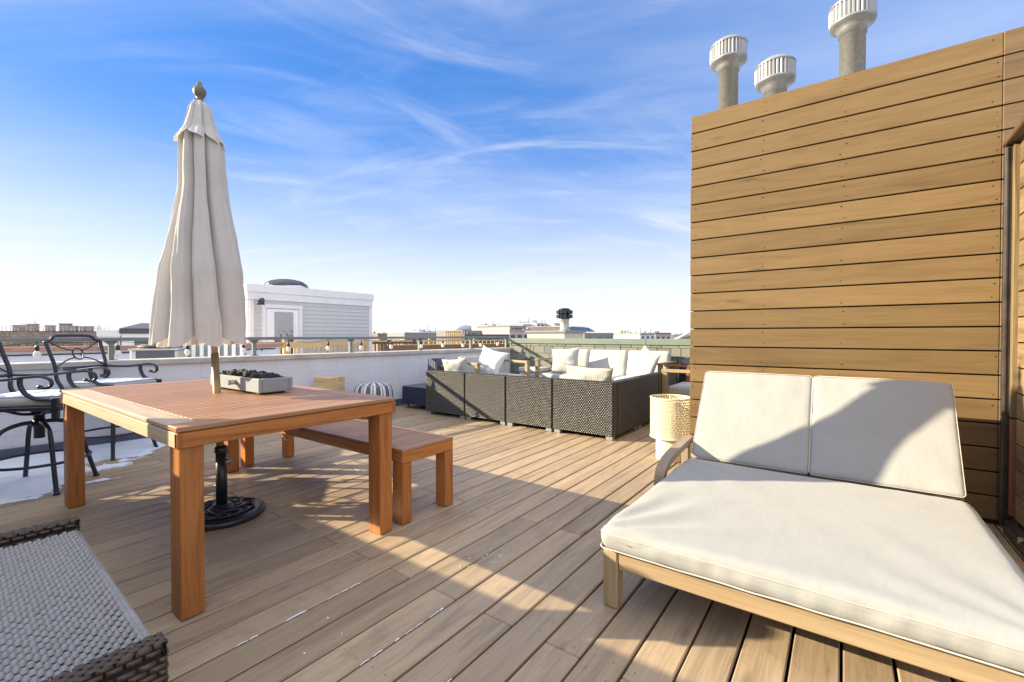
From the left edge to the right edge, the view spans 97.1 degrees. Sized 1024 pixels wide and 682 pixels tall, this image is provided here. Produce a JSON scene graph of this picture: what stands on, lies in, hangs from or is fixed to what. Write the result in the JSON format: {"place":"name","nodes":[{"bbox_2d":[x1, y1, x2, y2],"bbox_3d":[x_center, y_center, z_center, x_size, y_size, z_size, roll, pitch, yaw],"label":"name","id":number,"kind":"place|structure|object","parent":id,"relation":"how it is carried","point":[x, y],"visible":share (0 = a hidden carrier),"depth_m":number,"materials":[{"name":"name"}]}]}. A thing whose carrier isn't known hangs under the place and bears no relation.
{"place":"outdoors","nodes":[
{"label":"outdoors","id":0,"kind":"place"},
{"bbox_2d":[314,376,344,390],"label":"block tower","id":1,"kind":"structure","parent":0,"point":[332,382],"depth_m":5.84,"materials":[{"name":"brown wood"}]},
{"bbox_2d":[372,332,386,350],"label":"dark block","id":2,"kind":"structure","parent":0,"point":[381,334],"depth_m":161.64,"materials":[{"name":"concrete"}]},
{"bbox_2d":[387,330,435,344],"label":"grey warehouse","id":3,"kind":"structure","parent":0,"point":[405,334],"depth_m":143.70,"materials":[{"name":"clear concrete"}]},
{"bbox_2d":[397,325,434,331],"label":"pale warehouse","id":4,"kind":"structure","parent":0,"point":[417,329],"depth_m":195.94,"materials":[{"name":"white concrete"}]},
{"bbox_2d":[436,325,482,343],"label":"drum building","id":5,"kind":"structure","parent":0,"point":[466,328],"depth_m":114.39,"materials":[{"name":"beige concrete"}]},
{"bbox_2d":[449,331,508,343],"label":"building","id":6,"kind":"structure","parent":0,"point":[467,334],"depth_m":71.63,"materials":[{"name":"beige concrete"}]},
{"bbox_2d":[477,325,526,329],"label":"brick building","id":7,"kind":"structure","parent":0,"point":[493,327],"depth_m":123.40,"materials":[{"name":"brown brick"}]},
{"bbox_2d":[0,404,1023,681],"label":"deck","id":8,"kind":"structure","parent":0,"point":[530,606],"depth_m":2.04,"materials":[{"name":"brown wood"}]},
{"bbox_2d":[0,342,99,495],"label":"bar stool","id":9,"kind":"object","parent":8,"relation":"on","point":[39,404],"visible":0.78,"depth_m":3.15,"materials":[{"name":"black metal"}]},
{"bbox_2d":[0,516,168,681],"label":"wicker ottoman","id":10,"kind":"object","parent":8,"relation":"on","point":[68,613],"visible":1,"depth_m":1.07,"materials":[{"name":"dark grey wicker"},{"name":"grey woven fabric"}]},
{"bbox_2d":[43,334,161,460],"bbox_3d":[-3.770,0.492,4.197,0.690,1.111,0.556,0,1,4],"label":"bar stool","id":11,"kind":"object","parent":8,"relation":"on","point":[108,381],"visible":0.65,"depth_m":4.07,"materials":[{"name":"black metal"}]},
{"bbox_2d":[59,379,395,620],"bbox_3d":[-1.781,0.687,2.724,2.046,0.747,1.033,1,1,36],"label":"dining table","id":12,"kind":"object","parent":8,"relation":"on","point":[186,421],"visible":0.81,"depth_m":2.22,"materials":[{"name":"brown wood"}]},
{"bbox_2d":[210,369,292,393],"bbox_3d":[-1.690,0.247,2.875,0.680,0.129,0.242,1,1,36],"label":"planter box","id":13,"kind":"object","parent":12,"relation":"on","point":[260,382],"visible":0.98,"depth_m":2.74,"materials":[{"name":"concrete"}]},
{"bbox_2d":[204,444,264,530],"bbox_3d":[-1.765,0.849,2.747,0.464,0.430,0.464,1,1,36],"label":"parasol base","id":14,"kind":"object","parent":8,"relation":"on","point":[223,510],"visible":0.81,"depth_m":2.72,"materials":[{"name":"black metal"}]},
{"bbox_2d":[148,81,246,445],"bbox_3d":[-1.886,-0.398,2.737,0.471,2.325,0.488,0,1,-29],"label":"closed parasol","id":15,"kind":"object","parent":14,"relation":"in","point":[199,295],"visible":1,"depth_m":2.62,"materials":[{"name":"beige fabric"}]},
{"bbox_2d":[0,347,510,457],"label":"parapet wall","id":16,"kind":"structure","parent":8,"relation":"on","point":[397,370],"depth_m":5.28,"materials":[{"name":"paint"}]},
{"bbox_2d":[0,336,508,359],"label":"metal railing","id":17,"kind":"object","parent":16,"relation":"on","point":[110,342],"visible":0.91,"depth_m":5.61,"materials":[{"name":"grey metal"}]},
{"bbox_2d":[4,338,503,357],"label":"string lights","id":18,"kind":"object","parent":17,"relation":"attached to","point":[37,353],"visible":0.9,"depth_m":5.46,"materials":[{"name":"glass"}]},
{"bbox_2d":[0,438,544,681],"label":"snow","id":19,"kind":"structure","parent":8,"relation":"on","point":[15,486],"depth_m":3.59,"materials":[{"name":"white snow"}]},
{"bbox_2d":[241,419,452,524],"bbox_3d":[-1.338,0.835,3.377,2.065,0.440,0.420,1,1,36],"label":"bench","id":20,"kind":"object","parent":8,"relation":"on","point":[409,446],"visible":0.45,"depth_m":2.90,"materials":[{"name":"brown wood"}]},
{"bbox_2d":[354,382,392,417],"bbox_3d":[-1.879,0.787,6.145,0.517,0.458,0.516,1,1,36],"label":"striped pouf","id":21,"kind":"object","parent":8,"relation":"on","point":[380,388],"visible":0.38,"depth_m":5.97,"materials":[{"name":"fabric"}]},
{"bbox_2d":[402,383,426,410],"bbox_3d":[-1.239,0.842,6.949,0.606,0.331,0.667,1,1,36],"label":"wicker table","id":22,"kind":"object","parent":8,"relation":"on","point":[413,394],"visible":0.45,"depth_m":6.72,"materials":[{"name":"wicker"}]},
{"bbox_2d":[426,370,468,418],"bbox_3d":[-0.683,0.710,6.411,0.740,0.609,0.792,1,1,36],"label":"wicker sofa section","id":23,"kind":"object","parent":8,"relation":"on","point":[445,392],"visible":0.73,"depth_m":6.08,"materials":[{"name":"wicker"}]},
{"bbox_2d":[428,358,443,370],"bbox_3d":[-1.077,0.471,6.905,0.426,0.412,0.170,1,1,36],"label":"pillow","id":24,"kind":"object","parent":23,"relation":"on","point":[435,363],"visible":0.44,"depth_m":6.90,"materials":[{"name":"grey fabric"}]},
{"bbox_2d":[442,357,467,371],"bbox_3d":[-0.786,0.417,6.383,0.432,0.392,0.173,0,1,22],"label":"pillow","id":25,"kind":"object","parent":23,"relation":"on","point":[458,365],"visible":0.52,"depth_m":6.30,"materials":[{"name":"white fabric"}]},
{"bbox_2d":[465,372,507,424],"bbox_3d":[-0.140,0.716,5.964,0.667,0.609,0.712,1,1,36],"label":"wicker sofa section","id":26,"kind":"object","parent":8,"relation":"on","point":[485,395],"visible":0.62,"depth_m":5.66,"materials":[{"name":"wicker"}]},
{"bbox_2d":[458,356,529,375],"bbox_3d":[-0.358,0.628,7.621,1.065,0.742,0.809,-1,1,-37],"label":"teak armchair","id":27,"kind":"object","parent":8,"relation":"on","point":[472,361],"visible":0.23,"depth_m":7.61,"materials":[{"name":"brown wood"}]},
{"bbox_2d":[473,345,508,373],"bbox_3d":[-0.350,0.339,7.352,0.586,0.548,0.220,0,1,31],"label":"pillow","id":28,"kind":"object","parent":27,"relation":"on","point":[491,361],"visible":0.84,"depth_m":7.28,"materials":[{"name":"white fabric"}]},
{"bbox_2d":[506,375,555,431],"bbox_3d":[0.395,0.722,5.572,0.661,0.609,0.712,1,1,36],"label":"wicker sofa section","id":29,"kind":"object","parent":8,"relation":"on","point":[529,399],"visible":0.63,"depth_m":5.27,"materials":[{"name":"wicker"}]},
{"bbox_2d":[519,366,549,376],"bbox_3d":[0.421,0.733,8.476,0.460,0.490,0.400,1,1,36],"label":"corner cube table","id":30,"kind":"object","parent":8,"relation":"on","point":[532,370],"visible":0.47,"depth_m":8.34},
{"bbox_2d":[553,377,639,440],"bbox_3d":[0.972,0.726,5.172,0.745,0.611,0.747,1,1,36],"label":"wicker sofa section","id":31,"kind":"object","parent":8,"relation":"on","point":[610,411],"visible":1,"depth_m":4.88,"materials":[{"name":"wicker"}]},
{"bbox_2d":[564,363,613,381],"bbox_3d":[0.866,0.428,5.096,0.618,0.336,0.172,1,1,36],"label":"pillow","id":32,"kind":"object","parent":31,"relation":"on","point":[586,373],"visible":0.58,"depth_m":5.02,"materials":[{"name":"beige fabric"}]},
{"bbox_2d":[508,338,693,383],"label":"shingled parapet","id":33,"kind":"structure","parent":8,"relation":"on","point":[529,349],"depth_m":8.23,"materials":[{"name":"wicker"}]},
{"bbox_2d":[534,349,676,404],"bbox_3d":[1.496,0.577,7.479,2.205,0.848,0.745,1,1,36],"label":"teak sofa","id":34,"kind":"object","parent":8,"relation":"on","point":[622,363],"visible":0.45,"depth_m":7.51,"materials":[{"name":"white fabric"}]},
{"bbox_2d":[551,347,579,372],"bbox_3d":[0.902,0.343,7.675,0.533,0.476,0.222,0,1,25],"label":"pillow","id":35,"kind":"object","parent":34,"relation":"on","point":[561,357],"visible":0.86,"depth_m":7.62,"materials":[{"name":"white fabric"}]},
{"bbox_2d":[632,345,660,375],"bbox_3d":[1.958,0.352,6.627,0.230,0.578,0.597,0,1,-11],"label":"pillow","id":36,"kind":"object","parent":34,"relation":"on","point":[647,361],"visible":0.78,"depth_m":6.52,"materials":[{"name":"white fabric"}]},
{"bbox_2d":[634,373,657,428],"bbox_3d":[1.395,0.719,5.733,0.712,0.609,0.661,1,1,36],"label":"wicker sofa section","id":37,"kind":"object","parent":8,"relation":"on","point":[648,385],"visible":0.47,"depth_m":5.45,"materials":[{"name":"wicker"}]},
{"bbox_2d":[654,371,673,418],"bbox_3d":[1.798,0.712,6.287,0.712,0.609,0.691,1,1,36],"label":"wicker sofa section","id":38,"kind":"object","parent":8,"relation":"on","point":[670,379],"visible":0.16,"depth_m":5.91,"materials":[{"name":"wicker"}]},
{"bbox_2d":[650,394,689,462],"bbox_3d":[1.403,0.769,4.002,0.352,0.555,0.352,1,1,36],"label":"lantern lamp","id":39,"kind":"object","parent":8,"relation":"on","point":[667,439],"visible":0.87,"depth_m":3.89,"materials":[{"name":"beige ceramic"}]},
{"bbox_2d":[662,369,689,417],"bbox_3d":[2.555,0.649,6.033,0.829,0.743,0.905,1,1,36],"label":"teak armchair","id":40,"kind":"object","parent":8,"relation":"on","point":[682,388],"visible":0.16,"depth_m":5.89,"materials":[{"name":"brown wood"}]},
{"bbox_2d":[664,357,690,407],"bbox_3d":[2.709,0.630,6.595,0.753,0.786,0.699,1,1,36],"label":"armchair","id":41,"kind":"object","parent":8,"relation":"on","point":[684,365],"visible":0.16,"depth_m":6.46,"materials":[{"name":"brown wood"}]},
{"bbox_2d":[600,371,1023,681],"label":"daybed","id":42,"kind":"object","parent":8,"relation":"on","point":[836,508],"visible":1,"depth_m":1.81,"materials":[{"name":"white fabric"}]},
{"bbox_2d":[690,26,1023,527],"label":"stair bulkhead","id":43,"kind":"object","parent":8,"relation":"on","point":[849,225],"visible":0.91,"depth_m":2.93,"materials":[{"name":"brown wood"}]},
{"bbox_2d":[710,34,747,109],"bbox_3d":[1.835,-2.125,3.834,0.294,0.828,0.294,1,1,36],"label":"vent pipe","id":44,"kind":"object","parent":43,"relation":"on","point":[728,56],"visible":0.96,"depth_m":3.76,"materials":[{"name":"metal"}]},
{"bbox_2d":[754,54,796,96],"bbox_3d":[2.113,-1.980,3.632,0.294,0.543,0.294,1,1,36],"label":"vent pipe","id":45,"kind":"object","parent":43,"relation":"on","point":[775,74],"visible":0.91,"depth_m":3.54,"materials":[{"name":"metal"}]},
{"bbox_2d":[828,0,877,76],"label":"vent pipe","id":46,"kind":"object","parent":43,"relation":"on","point":[851,22],"visible":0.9,"depth_m":3.27,"materials":[{"name":"metal"}]},
{"bbox_2d":[999,116,1023,556],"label":"privacy wall","id":47,"kind":"structure","parent":8,"relation":"on","point":[1011,491],"depth_m":2.51,"materials":[{"name":"brown wood"}]},
{"bbox_2d":[0,0,1023,334],"label":"sky","id":48,"kind":"structure","parent":0,"point":[449,163],"materials":[{"name":"blue"}]},
{"bbox_2d":[482,326,548,337],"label":"rose brick building","id":49,"kind":"structure","parent":0,"point":[513,333],"depth_m":91.48,"materials":[{"name":"pink brick"}]},
{"bbox_2d":[569,327,613,338],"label":"panel roof house","id":50,"kind":"structure","parent":0,"point":[600,335],"depth_m":64.81,"materials":[{"name":"grey concrete"}]},
{"bbox_2d":[643,329,671,338],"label":"brick house","id":51,"kind":"structure","parent":0,"point":[658,335],"depth_m":102.33,"materials":[{"name":"brown brick"}]},
{"bbox_2d":[675,331,689,338],"bbox_3d":[6.467,0.445,17.007,1.030,1.859,0.100,0,1,0],"label":"stair rail","id":52,"kind":"object","parent":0,"point":[683,335],"visible":0.1,"depth_m":16.96,"materials":[{"name":"white metal"}]},
{"label":"ground","id":53,"kind":"structure","parent":0,"visible":0},
{"bbox_2d":[0,318,94,346],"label":"bare tree","id":54,"kind":"object","parent":53,"relation":"on","point":[31,344],"visible":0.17,"depth_m":39.00,"materials":[{"name":"brown plant"}]},
{"bbox_2d":[0,323,110,345],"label":"brick terrace","id":55,"kind":"structure","parent":53,"relation":"on","point":[65,328],"depth_m":56.53,"materials":[{"name":"brown brick"}]},
{"bbox_2d":[37,326,99,346],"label":"bare tree","id":56,"kind":"object","parent":53,"relation":"on","point":[76,344],"visible":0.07,"depth_m":40.75,"materials":[{"name":"brown plant"}]},
{"bbox_2d":[97,323,156,345],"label":"hip roof house","id":57,"kind":"structure","parent":53,"relation":"on","point":[139,330],"depth_m":30.21,"materials":[{"name":"white paint"}]},
{"bbox_2d":[134,341,156,344],"bbox_3d":[-24.805,0.232,30.739,1.343,0.500,0.060,-1,1,-34],"label":"window","id":58,"kind":"structure","parent":57,"relation":"in","point":[134,341],"depth_m":30.51,"materials":[{"name":"glass"}]},
{"bbox_2d":[472,320,495,329],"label":"balcony apartments","id":59,"kind":"structure","parent":53,"relation":"on","point":[474,327],"depth_m":152.62,"materials":[{"name":"white paint"}]},
{"bbox_2d":[496,322,530,327],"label":"blue glass building","id":60,"kind":"structure","parent":53,"relation":"on","point":[528,325],"depth_m":305.37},
{"bbox_2d":[505,318,544,326],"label":"white glass building","id":61,"kind":"structure","parent":53,"relation":"on","point":[535,323],"depth_m":315.68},
{"bbox_2d":[541,320,559,326],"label":"pale slab building","id":62,"kind":"structure","parent":53,"relation":"on","point":[550,324],"depth_m":323.66,"materials":[{"name":"white concrete"}]},
{"bbox_2d":[527,324,576,329],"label":"brick flats","id":63,"kind":"structure","parent":53,"relation":"on","point":[555,327],"depth_m":133.56,"materials":[{"name":"brown brick"}]},
{"bbox_2d":[614,328,655,338],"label":"corner shop","id":64,"kind":"structure","parent":53,"relation":"on","point":[633,335],"depth_m":92.08,"materials":[{"name":"white concrete"}]},
{"bbox_2d":[649,332,689,338],"bbox_3d":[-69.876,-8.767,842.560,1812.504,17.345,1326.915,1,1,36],"label":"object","id":65,"kind":"object","parent":53,"relation":"on","point":[674,336],"visible":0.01,"depth_m":220.77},
{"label":"neighbour roof","id":66,"kind":"structure","parent":53,"relation":"on","visible":0},
{"bbox_2d":[0,343,282,362],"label":"neighbour parapet","id":67,"kind":"structure","parent":66,"relation":"on","point":[18,354],"depth_m":7.72,"materials":[{"name":"white concrete"}]},
{"bbox_2d":[128,344,185,358],"bbox_3d":[-4.955,0.573,6.361,0.545,1.055,0.620,0,1,-26],"label":"skylight","id":68,"kind":"object","parent":66,"relation":"on","point":[145,351],"visible":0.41,"depth_m":6.12,"materials":[{"name":"beige paint"}]},
{"bbox_2d":[175,343,245,356],"bbox_3d":[-4.532,0.610,6.792,0.950,1.160,0.055,0,1,-18],"label":"louvred screen","id":69,"kind":"object","parent":66,"relation":"on","point":[201,350],"visible":0.02,"depth_m":6.78,"materials":[{"name":"white paint"}]},
{"bbox_2d":[236,339,368,353],"bbox_3d":[-5.415,0.499,11.995,0.130,1.082,3.770,1,1,36],"label":"deck railing","id":70,"kind":"object","parent":66,"relation":"on","point":[321,344],"visible":0.37,"depth_m":12.26,"materials":[{"name":"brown wood"}]},
{"bbox_2d":[244,279,373,353],"bbox_3d":[-7.008,0.013,14.046,3.620,4.400,4.190,1,1,36],"label":"white bulkhead","id":71,"kind":"object","parent":66,"relation":"on","point":[284,308],"visible":0.32,"depth_m":13.07,"materials":[{"name":"grey"}]},
{"bbox_2d":[266,308,298,353],"bbox_3d":[-6.317,0.074,12.469,0.049,1.900,0.880,1,1,36],"label":"door","id":72,"kind":"structure","parent":71,"relation":"in","point":[280,322],"depth_m":12.43,"materials":[{"name":"white paint"}]},
{"bbox_2d":[372,340,416,350],"bbox_3d":[-4.327,0.527,15.939,2.017,1.122,0.130,-1,1,-35],"label":"deck railing","id":73,"kind":"object","parent":66,"relation":"on","point":[399,343],"visible":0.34,"depth_m":15.86,"materials":[{"name":"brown wood"}]},
{"bbox_2d":[372,339,507,350],"bbox_3d":[-1.916,0.436,22.787,14.516,1.122,0.130,-1,1,-33],"label":"deck railing","id":74,"kind":"object","parent":66,"relation":"on","point":[429,341],"visible":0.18,"depth_m":21.48,"materials":[{"name":"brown wood"}]},
{"bbox_2d":[445,331,461,343],"bbox_3d":[-3.147,0.297,24.318,1.032,1.660,0.060,-1,1,-36],"label":"slatted screen","id":75,"kind":"object","parent":74,"relation":"attached to","point":[446,333],"visible":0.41,"depth_m":24.24,"materials":[{"name":"brown wood"}]},
{"bbox_2d":[387,343,507,350],"bbox_3d":[-0.398,0.587,15.225,7.900,1.021,0.130,-1,1,-37],"label":"board fence","id":76,"kind":"object","parent":66,"relation":"on","point":[428,346],"visible":0.19,"depth_m":13.78,"materials":[{"name":"brown wood"}]},
{"bbox_2d":[525,330,585,337],"bbox_3d":[1.367,0.581,14.198,1.450,1.810,1.300,1,1,36],"label":"chimney chase","id":77,"kind":"object","parent":66,"relation":"on","point":[556,334],"visible":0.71,"depth_m":13.68,"materials":[{"name":"beige paint"}]},
{"bbox_2d":[556,308,572,329],"bbox_3d":[1.625,-0.672,13.992,0.495,0.700,0.504,1,1,36],"label":"louvred flue","id":78,"kind":"object","parent":77,"relation":"on","point":[564,315],"visible":0.97,"depth_m":13.86,"materials":[{"name":"metal"}]}
]}

